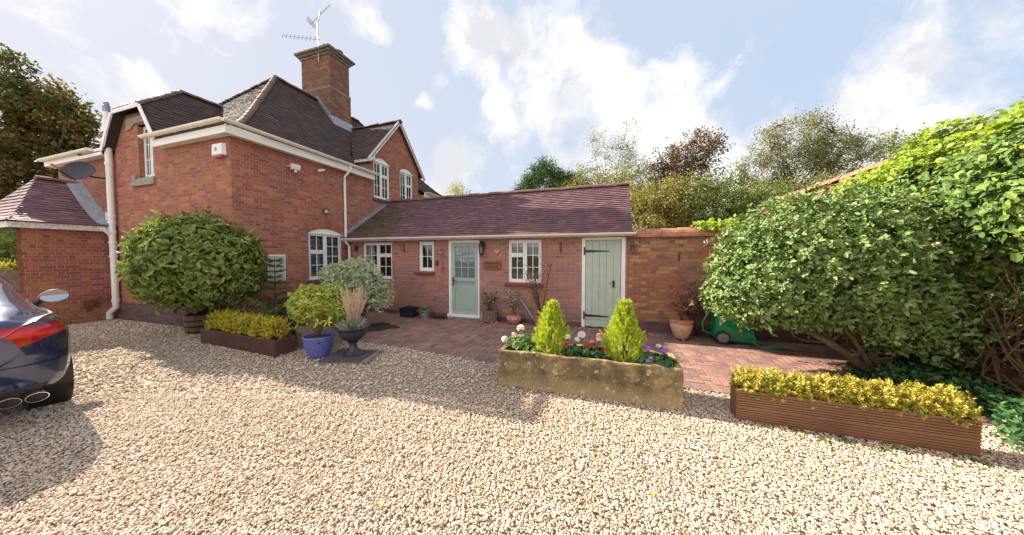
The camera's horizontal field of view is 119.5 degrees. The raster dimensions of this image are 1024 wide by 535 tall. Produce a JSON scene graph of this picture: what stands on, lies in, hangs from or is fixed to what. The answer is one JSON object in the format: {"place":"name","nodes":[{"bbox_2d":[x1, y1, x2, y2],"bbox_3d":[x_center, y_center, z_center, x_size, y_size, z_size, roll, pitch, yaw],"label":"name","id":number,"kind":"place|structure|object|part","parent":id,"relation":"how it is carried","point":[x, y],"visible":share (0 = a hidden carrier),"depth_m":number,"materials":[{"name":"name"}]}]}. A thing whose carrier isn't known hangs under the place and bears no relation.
{"place":"outdoors","nodes":[
{"label":"outdoors","id":0,"kind":"place"},
{"bbox_2d":[262,321,398,335],"bbox_3d":[-4.133,1.344,6.553,3.026,0.002,1.890,1,2,19],"label":"soil bed","id":1,"kind":"object","parent":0,"point":[378,326],"visible":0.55,"depth_m":6.76,"materials":[{"name":"brown soil"}]},
{"bbox_2d":[226,293,257,315],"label":"pink flowered plant","id":2,"kind":"object","parent":1,"relation":"on","point":[241,309],"visible":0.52,"depth_m":6.04,"materials":[{"name":"green plant"}]},
{"bbox_2d":[251,300,283,318],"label":"leafy perennial","id":3,"kind":"object","parent":1,"relation":"on","point":[272,310],"visible":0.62,"depth_m":5.83,"materials":[{"name":"green plant"}]},
{"bbox_2d":[250,256,295,317],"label":"young fir","id":4,"kind":"object","parent":1,"relation":"on","point":[275,282],"visible":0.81,"depth_m":6.54,"materials":[{"name":"green plant"}]},
{"bbox_2d":[278,316,306,339],"bbox_3d":[-4.173,1.151,5.633,0.827,0.490,0.610,1,2,19],"label":"hellebore","id":5,"kind":"object","parent":1,"relation":"on","point":[293,324],"visible":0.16,"depth_m":5.47,"materials":[{"name":"green plant"}]},
{"bbox_2d":[317,255,395,318],"bbox_3d":[-3.498,0.535,6.699,1.681,1.646,1.090,1,2,19],"label":"variegated dogwood","id":6,"kind":"object","parent":1,"relation":"on","point":[370,277],"visible":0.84,"depth_m":6.48,"materials":[{"name":"green plant"}]},
{"bbox_2d":[430,316,447,319],"bbox_3d":[-1.865,1.278,7.630,0.400,0.063,0.220,1,2,19],"label":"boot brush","id":7,"kind":"object","parent":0,"point":[439,318],"visible":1,"depth_m":7.56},
{"bbox_2d":[0,318,1023,534],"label":"gravel drive","id":8,"kind":"structure","parent":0,"point":[376,450],"depth_m":2.40,"materials":[{"name":"beige gravel"}]},
{"bbox_2d":[0,254,18,290],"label":"grey planter","id":9,"kind":"object","parent":8,"relation":"on","point":[11,276],"visible":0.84,"depth_m":7.63,"materials":[{"name":"stone"}]},
{"bbox_2d":[0,275,73,409],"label":"parked car","id":10,"kind":"object","parent":8,"relation":"on","point":[36,367],"visible":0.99,"depth_m":2.84,"materials":[{"name":"blue paint"}]},
{"bbox_3d":[-6.098,0.268,3.617,1.512,0.385,0.170,1,2,27],"label":"window","id":11,"kind":"part","parent":10,"relation":"part of","materials":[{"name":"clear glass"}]},
{"bbox_2d":[71,289,107,311],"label":"dry bramble","id":12,"kind":"object","parent":8,"relation":"on","point":[92,305],"visible":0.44,"depth_m":7.33,"materials":[{"name":"brown plant"}]},
{"bbox_2d":[182,313,214,333],"bbox_3d":[-6.614,1.174,6.362,0.544,0.380,0.544,1,2,19],"label":"half barrel","id":13,"kind":"object","parent":8,"relation":"on","point":[193,324],"visible":0.57,"depth_m":6.14,"materials":[{"name":"brown wood"}]},
{"bbox_2d":[113,205,268,315],"bbox_3d":[-6.446,-0.105,6.169,2.387,2.327,2.222,1,2,19],"label":"laurel","id":14,"kind":"object","parent":13,"relation":"in","point":[169,252],"visible":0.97,"depth_m":5.61,"materials":[{"name":"green plant"}]},
{"bbox_2d":[200,327,295,356],"bbox_3d":[-4.711,1.270,5.287,2.162,0.265,0.330,1,2,22],"label":"timber planter","id":15,"kind":"object","parent":8,"relation":"on","point":[269,346],"visible":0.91,"depth_m":5.01,"materials":[{"name":"wood"}]},
{"bbox_2d":[202,309,230,330],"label":"box plant","id":16,"kind":"object","parent":15,"relation":"in","point":[215,318],"visible":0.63,"depth_m":5.49,"materials":[{"name":"yellow plant"}]},
{"bbox_2d":[213,309,242,333],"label":"box plant","id":17,"kind":"object","parent":15,"relation":"in","point":[222,325],"visible":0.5,"depth_m":5.36,"materials":[{"name":"yellow plant"}]},
{"bbox_2d":[222,311,251,334],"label":"box plant","id":18,"kind":"object","parent":15,"relation":"in","point":[230,324],"visible":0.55,"depth_m":5.24,"materials":[{"name":"yellow plant"}]},
{"bbox_2d":[232,312,264,337],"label":"box plant","id":19,"kind":"object","parent":15,"relation":"in","point":[245,319],"visible":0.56,"depth_m":5.12,"materials":[{"name":"yellow plant"}]},
{"bbox_2d":[247,315,279,338],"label":"box plant","id":20,"kind":"object","parent":15,"relation":"in","point":[256,332],"visible":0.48,"depth_m":5.00,"materials":[{"name":"yellow plant"}]},
{"bbox_2d":[254,315,296,339],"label":"box plant","id":21,"kind":"object","parent":15,"relation":"in","point":[276,331],"visible":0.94,"depth_m":4.92,"materials":[{"name":"yellow plant"}]},
{"bbox_2d":[302,332,334,357],"bbox_3d":[-3.086,1.251,4.778,0.456,0.345,0.456,1,2,19],"label":"blue pot","id":22,"kind":"object","parent":8,"relation":"on","point":[316,346],"visible":0.96,"depth_m":4.64,"materials":[{"name":"ceramic"}]},
{"bbox_2d":[290,297,340,336],"bbox_3d":[-3.087,0.804,4.783,0.824,0.628,0.668,1,2,19],"label":"azalea","id":23,"kind":"object","parent":22,"relation":"on","point":[327,311],"visible":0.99,"depth_m":4.72,"materials":[{"name":"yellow plant"}]},
{"bbox_2d":[296,320,345,346],"bbox_3d":[-3.497,1.206,5.516,0.608,0.380,0.531,0,2,-1],"label":"square stone planter","id":24,"kind":"object","parent":8,"relation":"on","point":[302,330],"visible":0.34,"depth_m":5.25,"materials":[{"name":"stone"}]},
{"bbox_2d":[282,280,351,325],"bbox_3d":[-3.541,0.658,5.495,1.196,0.816,1.086,1,2,19],"label":"euonymus","id":25,"kind":"object","parent":24,"relation":"on","point":[307,292],"visible":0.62,"depth_m":5.26,"materials":[{"name":"green plant"}]},
{"bbox_2d":[321,348,382,364],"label":"paving slab","id":26,"kind":"structure","parent":8,"relation":"on","point":[368,359],"depth_m":4.45,"materials":[{"name":"stone"}]},
{"bbox_2d":[317,348,376,361],"bbox_3d":[-2.565,1.385,4.731,0.640,0.010,0.629,0,2,1],"label":"rubber mat","id":27,"kind":"object","parent":26,"relation":"on","point":[336,356],"visible":0.79,"depth_m":4.60,"materials":[{"name":"grey rubber"}]},
{"bbox_2d":[335,323,369,356],"bbox_3d":[-2.532,1.156,4.757,0.490,0.444,0.490,1,2,19],"label":"garden urn","id":28,"kind":"object","parent":27,"relation":"on","point":[352,337],"visible":0.89,"depth_m":4.65,"materials":[{"name":"stone"}]},
{"bbox_2d":[333,284,369,329],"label":"feather grass","id":29,"kind":"object","parent":28,"relation":"in","point":[352,322],"depth_m":4.67,"materials":[{"name":"plant"}]},
{"bbox_2d":[24,319,917,534],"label":"fallen leaves","id":30,"kind":"object","parent":8,"relation":"on","point":[602,451],"visible":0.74,"depth_m":2.26,"materials":[{"name":"brown plant"}]},
{"bbox_2d":[498,340,683,410],"bbox_3d":[0.882,1.241,3.666,2.058,0.456,0.568,1,2,19],"label":"stone trough","id":31,"kind":"object","parent":8,"relation":"on","point":[630,382],"visible":0.79,"depth_m":3.36,"materials":[{"name":"stone"}]},
{"bbox_2d":[501,325,535,350],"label":"geranium","id":32,"kind":"object","parent":31,"relation":"on","point":[518,342],"visible":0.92,"depth_m":3.84,"materials":[{"name":"green plant"}]},
{"bbox_2d":[523,344,543,352],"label":"geranium","id":33,"kind":"object","parent":31,"relation":"on","point":[529,347],"visible":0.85,"depth_m":3.70,"materials":[{"name":"green plant"}]},
{"bbox_2d":[531,299,572,354],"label":"golden conifer","id":34,"kind":"object","parent":31,"relation":"on","point":[551,315],"visible":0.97,"depth_m":3.68,"materials":[{"name":"green plant"}]},
{"bbox_2d":[560,334,584,356],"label":"geranium","id":35,"kind":"object","parent":31,"relation":"on","point":[572,350],"visible":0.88,"depth_m":3.55,"materials":[{"name":"green plant"}]},
{"bbox_2d":[578,331,607,357],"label":"geranium","id":36,"kind":"object","parent":31,"relation":"on","point":[586,350],"visible":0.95,"depth_m":3.54,"materials":[{"name":"green plant"}]},
{"bbox_2d":[599,296,646,362],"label":"golden conifer","id":37,"kind":"object","parent":31,"relation":"on","point":[624,328],"visible":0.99,"depth_m":3.42,"materials":[{"name":"green plant"}]},
{"bbox_2d":[633,344,663,363],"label":"geranium","id":38,"kind":"object","parent":31,"relation":"on","point":[647,357],"visible":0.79,"depth_m":3.28,"materials":[{"name":"green plant"}]},
{"bbox_2d":[652,347,676,367],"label":"geranium","id":39,"kind":"object","parent":31,"relation":"on","point":[668,361],"visible":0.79,"depth_m":3.21,"materials":[{"name":"green plant"}]},
{"bbox_2d":[689,173,1015,379],"bbox_3d":[4.326,0.168,4.158,3.330,2.665,2.389,1,2,19],"label":"evergreen shrub","id":40,"kind":"object","parent":8,"relation":"on","point":[873,305],"visible":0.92,"depth_m":3.54,"materials":[{"name":"green plant"}]},
{"bbox_2d":[730,382,982,457],"bbox_3d":[2.991,1.350,2.732,1.622,0.295,0.190,1,2,20],"label":"timber planter","id":41,"kind":"object","parent":8,"relation":"on","point":[942,433],"visible":0.91,"depth_m":2.61,"materials":[{"name":"wood"}]},
{"bbox_2d":[727,364,768,399],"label":"box plant","id":42,"kind":"object","parent":41,"relation":"in","point":[740,375],"visible":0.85,"depth_m":2.91,"materials":[{"name":"yellow plant"}]},
{"bbox_2d":[754,366,795,401],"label":"box plant","id":43,"kind":"object","parent":41,"relation":"in","point":[776,388],"visible":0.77,"depth_m":2.83,"materials":[{"name":"yellow plant"}]},
{"bbox_2d":[781,368,822,409],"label":"box plant","id":44,"kind":"object","parent":41,"relation":"in","point":[804,383],"visible":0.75,"depth_m":2.76,"materials":[{"name":"yellow plant"}]},
{"bbox_2d":[802,371,853,407],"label":"box plant","id":45,"kind":"object","parent":41,"relation":"in","point":[828,381],"visible":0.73,"depth_m":2.69,"materials":[{"name":"yellow plant"}]},
{"bbox_2d":[831,373,884,411],"bbox_3d":[3.092,1.139,2.691,0.336,0.347,0.304,2,3,41],"label":"box plant","id":46,"kind":"object","parent":41,"relation":"in","point":[860,388],"visible":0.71,"depth_m":2.62,"materials":[{"name":"yellow plant"}]},
{"bbox_2d":[861,378,915,416],"bbox_3d":[3.284,1.159,2.614,0.350,0.373,0.337,1,2,19],"label":"box plant","id":47,"kind":"object","parent":41,"relation":"in","point":[890,389],"visible":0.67,"depth_m":2.56,"materials":[{"name":"yellow plant"}]},
{"bbox_2d":[893,379,949,420],"bbox_3d":[3.465,1.145,2.555,0.307,0.368,0.332,-1,2,-28],"label":"box plant","id":48,"kind":"object","parent":41,"relation":"in","point":[922,403],"visible":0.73,"depth_m":2.49,"materials":[{"name":"yellow plant"}]},
{"bbox_2d":[924,382,985,428],"bbox_3d":[3.652,1.147,2.495,0.330,0.356,0.338,1,2,19],"label":"box plant","id":49,"kind":"object","parent":41,"relation":"in","point":[959,406],"visible":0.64,"depth_m":2.41,"materials":[{"name":"yellow plant"}]},
{"bbox_2d":[759,422,993,468],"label":"weeds","id":50,"kind":"object","parent":8,"relation":"on","point":[898,446],"visible":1,"depth_m":2.48,"materials":[{"name":"green plant"}]},
{"bbox_2d":[0,0,1023,238],"label":"sky","id":51,"kind":"structure","parent":0,"point":[480,90],"materials":[{"name":"blue"}]},
{"bbox_2d":[334,311,1007,426],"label":"patio paving","id":52,"kind":"structure","parent":0,"point":[424,335],"depth_m":5.23,"materials":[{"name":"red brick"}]},
{"bbox_2d":[398,306,419,317],"bbox_3d":[-2.724,1.179,7.926,0.430,0.245,0.320,1,2,19],"label":"plastic tub","id":53,"kind":"object","parent":52,"relation":"on","point":[409,311],"visible":1,"depth_m":7.82,"materials":[{"name":"black plastic"}]},
{"bbox_2d":[418,309,430,318],"bbox_3d":[-2.252,1.200,7.701,0.330,0.230,0.337,1,2,19],"label":"metal bucket","id":54,"kind":"object","parent":52,"relation":"on","point":[424,315],"visible":0.72,"depth_m":7.59,"materials":[{"name":"metal"}]},
{"bbox_2d":[419,305,431,312],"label":"bucket plant","id":55,"kind":"object","parent":54,"relation":"in","point":[423,308],"visible":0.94,"depth_m":7.63,"materials":[{"name":"green plant"}]},
{"bbox_2d":[482,309,497,323],"bbox_3d":[-0.519,1.176,7.248,0.393,0.299,0.350,1,2,19],"label":"log planter","id":56,"kind":"object","parent":52,"relation":"on","point":[489,316],"visible":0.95,"depth_m":7.12,"materials":[{"name":"brown wood"}]},
{"bbox_2d":[481,289,497,309],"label":"rose bush","id":57,"kind":"object","parent":56,"relation":"on","point":[489,301],"visible":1,"depth_m":7.21,"materials":[{"name":"green plant"}]},
{"bbox_2d":[506,312,520,324],"bbox_3d":[0.047,1.209,7.038,0.354,0.249,0.354,1,2,19],"label":"banded pot","id":58,"kind":"object","parent":52,"relation":"on","point":[513,319],"visible":0.98,"depth_m":6.92,"materials":[{"name":"ceramic"}]},
{"bbox_2d":[502,288,523,313],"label":"airy flower plant","id":59,"kind":"object","parent":58,"relation":"on","point":[512,303],"visible":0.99,"depth_m":7.01,"materials":[{"name":"green plant"}]},
{"bbox_2d":[520,299,534,321],"bbox_3d":[0.399,1.051,7.083,0.450,0.586,0.067,1,2,19],"label":"drain pipe","id":60,"kind":"object","parent":52,"relation":"on","point":[526,308],"visible":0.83,"depth_m":7.07,"materials":[{"name":"grey plastic"}]},
{"bbox_2d":[533,312,543,326],"bbox_3d":[0.666,1.192,6.745,0.390,0.304,0.390,1,2,19],"label":"terracotta pot","id":61,"kind":"object","parent":52,"relation":"on","point":[536,315],"visible":0.4,"depth_m":6.66,"materials":[{"name":"ceramic"}]},
{"bbox_2d":[514,253,560,312],"bbox_3d":[0.593,0.358,6.596,0.930,1.444,0.843,1,2,19],"label":"bare shrub","id":62,"kind":"object","parent":61,"relation":"in","point":[535,295],"visible":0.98,"depth_m":6.63,"materials":[{"name":"brown plant"}]},
{"bbox_2d":[669,318,693,340],"bbox_3d":[3.247,1.196,5.730,0.430,0.371,0.430,1,2,19],"label":"glazed terracotta pot","id":63,"kind":"object","parent":52,"relation":"on","point":[682,329],"visible":0.98,"depth_m":5.61,"materials":[{"name":"ceramic"}]},
{"bbox_2d":[667,289,696,319],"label":"red leaved shrub","id":64,"kind":"object","parent":63,"relation":"on","point":[678,302],"visible":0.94,"depth_m":5.70,"materials":[{"name":"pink plant"}]},
{"bbox_2d":[670,279,717,336],"bbox_3d":[3.683,0.769,5.928,0.870,1.230,0.962,-1,2,-22],"label":"burgundy shrub","id":65,"kind":"object","parent":52,"relation":"on","point":[695,317],"visible":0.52,"depth_m":5.84,"materials":[{"name":"red plant"}]},
{"bbox_2d":[701,306,793,351],"bbox_3d":[4.202,1.030,5.450,1.326,0.729,0.480,1,2,24],"label":"water cart","id":66,"kind":"object","parent":52,"relation":"on","point":[726,331],"visible":0.95,"depth_m":5.40,"materials":[{"name":"green plastic"}]},
{"label":"ground","id":67,"kind":"structure","parent":0,"visible":0},
{"bbox_2d":[0,228,17,269],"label":"laurel hedge","id":68,"kind":"object","parent":67,"relation":"on","point":[8,250],"visible":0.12,"depth_m":8.84,"materials":[{"name":"green plant"}]},
{"bbox_2d":[0,42,103,242],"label":"horse chestnut","id":69,"kind":"object","parent":67,"relation":"on","point":[67,124],"visible":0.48,"depth_m":15.45,"materials":[{"name":"green plant"}]},
{"bbox_2d":[0,43,441,325],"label":"brick house","id":70,"kind":"structure","parent":67,"relation":"on","point":[155,153],"depth_m":7.44,"materials":[{"name":"brick"}]},
{"bbox_2d":[49,161,105,180],"bbox_3d":[-10.526,-2.342,7.255,0.577,0.504,0.936,1,2,19],"label":"satellite dish","id":71,"kind":"object","parent":70,"relation":"attached to","point":[78,170],"visible":0.99,"depth_m":7.29,"materials":[{"name":"grey metal"}]},
{"bbox_2d":[143,126,154,176],"bbox_3d":[-8.692,-2.801,7.237,0.650,1.260,0.064,1,2,19],"label":"window","id":72,"kind":"structure","parent":70,"relation":"in","point":[148,142],"depth_m":7.28,"materials":[{"name":"white paint"}]},
{"bbox_2d":[212,143,226,158],"bbox_3d":[-6.095,-2.433,6.204,0.354,0.292,0.094,1,2,19],"label":"alarm box","id":73,"kind":"object","parent":70,"relation":"attached to","point":[219,150],"visible":1,"depth_m":6.16,"materials":[{"name":"white paint"}]},
{"bbox_2d":[267,255,285,280],"bbox_3d":[-5.535,0.009,7.032,0.032,0.620,0.400,1,2,19],"label":"meter box","id":74,"kind":"object","parent":70,"relation":"attached to","point":[283,273],"visible":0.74,"depth_m":7.03,"materials":[{"name":"white paint"}]},
{"bbox_2d":[269,256,284,279],"bbox_3d":[-5.525,0.009,7.029,0.011,0.570,0.350,1,2,19],"label":"door","id":75,"kind":"structure","parent":74,"relation":"in","point":[271,257],"depth_m":7.03,"materials":[{"name":"grey wood"}]},
{"bbox_2d":[286,163,300,172],"bbox_3d":[-5.348,-2.438,7.316,0.149,0.208,0.252,1,2,19],"label":"floodlight","id":76,"kind":"object","parent":70,"relation":"attached to","point":[295,167],"visible":1,"depth_m":7.29,"materials":[{"name":"beige plastic"}]},
{"bbox_2d":[307,4,330,61],"bbox_3d":[-6.900,-8.440,10.711,0.781,2.072,0.350,1,2,14],"label":"tv aerial","id":77,"kind":"object","parent":70,"relation":"attached to","point":[319,14],"visible":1,"depth_m":10.73,"materials":[{"name":"metal"}]},
{"bbox_2d":[282,35,318,40],"bbox_3d":[-7.779,-8.476,10.965,1.832,0.671,0.028,1,2,18],"label":"radio aerial","id":78,"kind":"object","parent":77,"relation":"attached to","point":[300,37],"visible":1,"depth_m":10.95,"materials":[{"name":"metal"}]},
{"bbox_2d":[307,229,340,283],"bbox_3d":[-5.536,-0.332,8.403,0.950,1.480,1.180,1,2,19],"label":"window","id":79,"kind":"structure","parent":70,"relation":"in","point":[322,242],"depth_m":8.30,"materials":[{"name":"white paint"}]},
{"bbox_2d":[373,158,390,203],"bbox_3d":[-4.849,-2.972,10.359,0.945,1.490,0.890,1,2,19],"label":"window","id":80,"kind":"structure","parent":70,"relation":"in","point":[379,164],"depth_m":10.34,"materials":[{"name":"white paint"}]},
{"bbox_2d":[400,169,412,198],"bbox_3d":[-4.461,-3.023,11.594,0.895,1.480,0.820,1,2,19],"label":"window","id":81,"kind":"structure","parent":70,"relation":"in","point":[405,174],"depth_m":11.59,"materials":[{"name":"white paint"}]},
{"bbox_2d":[446,179,470,194],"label":"tree","id":82,"kind":"object","parent":67,"relation":"on","point":[458,191],"visible":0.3,"depth_m":19.70,"materials":[{"name":"yellow plant"}]},
{"bbox_2d":[340,182,635,328],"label":"brick cottage","id":83,"kind":"structure","parent":67,"relation":"on","point":[590,227],"depth_m":7.70,"materials":[{"name":"brick"}]},
{"bbox_2d":[364,242,391,278],"bbox_3d":[-3.830,-0.202,8.666,1.060,1.040,0.124,1,2,19],"label":"window","id":84,"kind":"structure","parent":83,"relation":"in","point":[370,246],"depth_m":8.61,"materials":[{"name":"white paint"}]},
{"bbox_2d":[414,241,434,274],"bbox_3d":[-2.329,-0.260,8.062,0.610,0.880,0.190,1,2,19],"label":"window","id":85,"kind":"structure","parent":83,"relation":"in","point":[421,244],"depth_m":8.09,"materials":[{"name":"white paint"}]},
{"bbox_2d":[452,243,477,314],"bbox_3d":[-1.230,0.288,7.727,0.750,1.840,0.124,1,2,19],"label":"front door","id":86,"kind":"structure","parent":83,"relation":"in","point":[464,255],"depth_m":7.75,"materials":[{"name":"green paint"}]},
{"bbox_2d":[478,240,484,256],"bbox_3d":[-0.752,-0.470,7.393,0.180,0.430,0.198,1,2,19],"label":"wall lantern","id":87,"kind":"object","parent":83,"relation":"attached to","point":[482,243],"depth_m":7.35,"materials":[{"name":"black metal"}]},
{"bbox_2d":[482,261,501,268],"bbox_3d":[-0.494,-0.058,7.406,0.510,0.215,0.039,1,2,19],"label":"name sign","id":88,"kind":"object","parent":83,"relation":"attached to","point":[492,265],"visible":1,"depth_m":7.39,"materials":[{"name":"brown wood"}]},
{"bbox_2d":[504,239,542,286],"bbox_3d":[0.292,-0.111,7.218,0.960,1.115,0.250,1,2,19],"label":"window","id":89,"kind":"structure","parent":83,"relation":"in","point":[512,243],"depth_m":7.22,"materials":[{"name":"white paint"}]},
{"bbox_2d":[583,240,620,327],"bbox_3d":[1.991,0.364,6.621,0.791,1.940,0.113,1,2,19],"label":"plank door","id":90,"kind":"structure","parent":83,"relation":"in","point":[603,257],"depth_m":6.64,"materials":[{"name":"green paint"}]},
{"bbox_2d":[510,154,591,190],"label":"yew tree","id":91,"kind":"object","parent":67,"relation":"on","point":[549,173],"visible":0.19,"depth_m":16.34,"materials":[{"name":"green plant"}]},
{"bbox_2d":[550,152,659,214],"bbox_3d":[4.240,-2.085,14.625,5.419,6.299,3.075,1,2,19],"label":"leafy tree","id":92,"kind":"object","parent":67,"relation":"on","point":[630,176],"visible":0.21,"depth_m":14.11,"materials":[{"name":"green plant"}]},
{"bbox_2d":[570,115,647,200],"bbox_3d":[5.274,-3.495,15.864,4.342,9.010,3.196,1,2,19],"label":"birch tree","id":93,"kind":"object","parent":67,"relation":"on","point":[628,149],"visible":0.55,"depth_m":15.88,"materials":[{"name":"green plant"}]},
{"bbox_2d":[630,183,661,228],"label":"hedgerow tree","id":94,"kind":"object","parent":67,"relation":"on","point":[643,210],"visible":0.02,"depth_m":16.49,"materials":[{"name":"green plant"}]},
{"bbox_2d":[629,167,720,228],"bbox_3d":[5.830,-1.219,11.351,3.832,4.814,2.816,0,2,3],"label":"hedgerow tree","id":95,"kind":"object","parent":67,"relation":"on","point":[669,217],"visible":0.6,"depth_m":10.84,"materials":[{"name":"green plant"}]},
{"bbox_2d":[636,125,756,225],"bbox_3d":[9.024,-2.982,14.841,5.524,8.081,2.957,1,2,19],"label":"copper beech","id":96,"kind":"object","parent":67,"relation":"on","point":[675,160],"visible":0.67,"depth_m":14.55,"materials":[{"name":"brown plant"}]},
{"bbox_2d":[667,158,799,226],"bbox_3d":[8.113,-1.331,10.811,4.907,5.094,2.898,1,2,19],"label":"hedgerow tree","id":97,"kind":"object","parent":67,"relation":"on","point":[732,208],"visible":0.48,"depth_m":10.51,"materials":[{"name":"green plant"}]},
{"bbox_2d":[628,225,854,346],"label":"garden wall","id":98,"kind":"structure","parent":67,"relation":"on","point":[658,271],"depth_m":6.13,"materials":[{"name":"brick"}]},
{"bbox_2d":[690,218,745,230],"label":"wall creeper","id":99,"kind":"object","parent":98,"relation":"on","point":[711,225],"depth_m":5.78,"materials":[{"name":"green plant"}]},
{"bbox_2d":[738,163,854,202],"bbox_3d":[11.381,-1.347,11.870,4.721,5.022,3.384,1,2,19],"label":"hedgerow tree","id":100,"kind":"object","parent":67,"relation":"on","point":[816,180],"visible":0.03,"depth_m":11.44,"materials":[{"name":"green plant"}]},
{"bbox_2d":[730,101,909,196],"bbox_3d":[17.505,-4.100,17.227,8.992,10.127,4.547,1,2,19],"label":"willow tree","id":101,"kind":"object","parent":67,"relation":"on","point":[822,149],"visible":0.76,"depth_m":16.71,"materials":[{"name":"green plant"}]},
{"bbox_2d":[748,128,1023,385],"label":"outbuilding","id":102,"kind":"structure","parent":67,"relation":"on","point":[835,180],"depth_m":4.34,"materials":[{"name":"brick"}]},
{"bbox_2d":[803,114,1023,396],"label":"ivy","id":103,"kind":"object","parent":102,"relation":"attached to","point":[973,180],"visible":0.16,"depth_m":3.07,"materials":[{"name":"green plant"}]},
{"bbox_2d":[830,95,1023,194],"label":"climbing vine","id":104,"kind":"object","parent":103,"relation":"on","point":[940,148],"visible":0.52,"depth_m":4.09,"materials":[{"name":"green plant"}]},
{"bbox_2d":[869,119,981,164],"bbox_3d":[18.761,-2.682,13.075,4.802,7.612,2.744,1,2,19],"label":"sycamore tree","id":105,"kind":"object","parent":67,"relation":"on","point":[895,150],"visible":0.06,"depth_m":13.49,"materials":[{"name":"green plant"}]},
{"bbox_2d":[845,349,1023,451],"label":"ground ivy","id":106,"kind":"object","parent":67,"relation":"on","point":[1003,405],"visible":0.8,"depth_m":3.19,"materials":[{"name":"green plant"}]}
]}

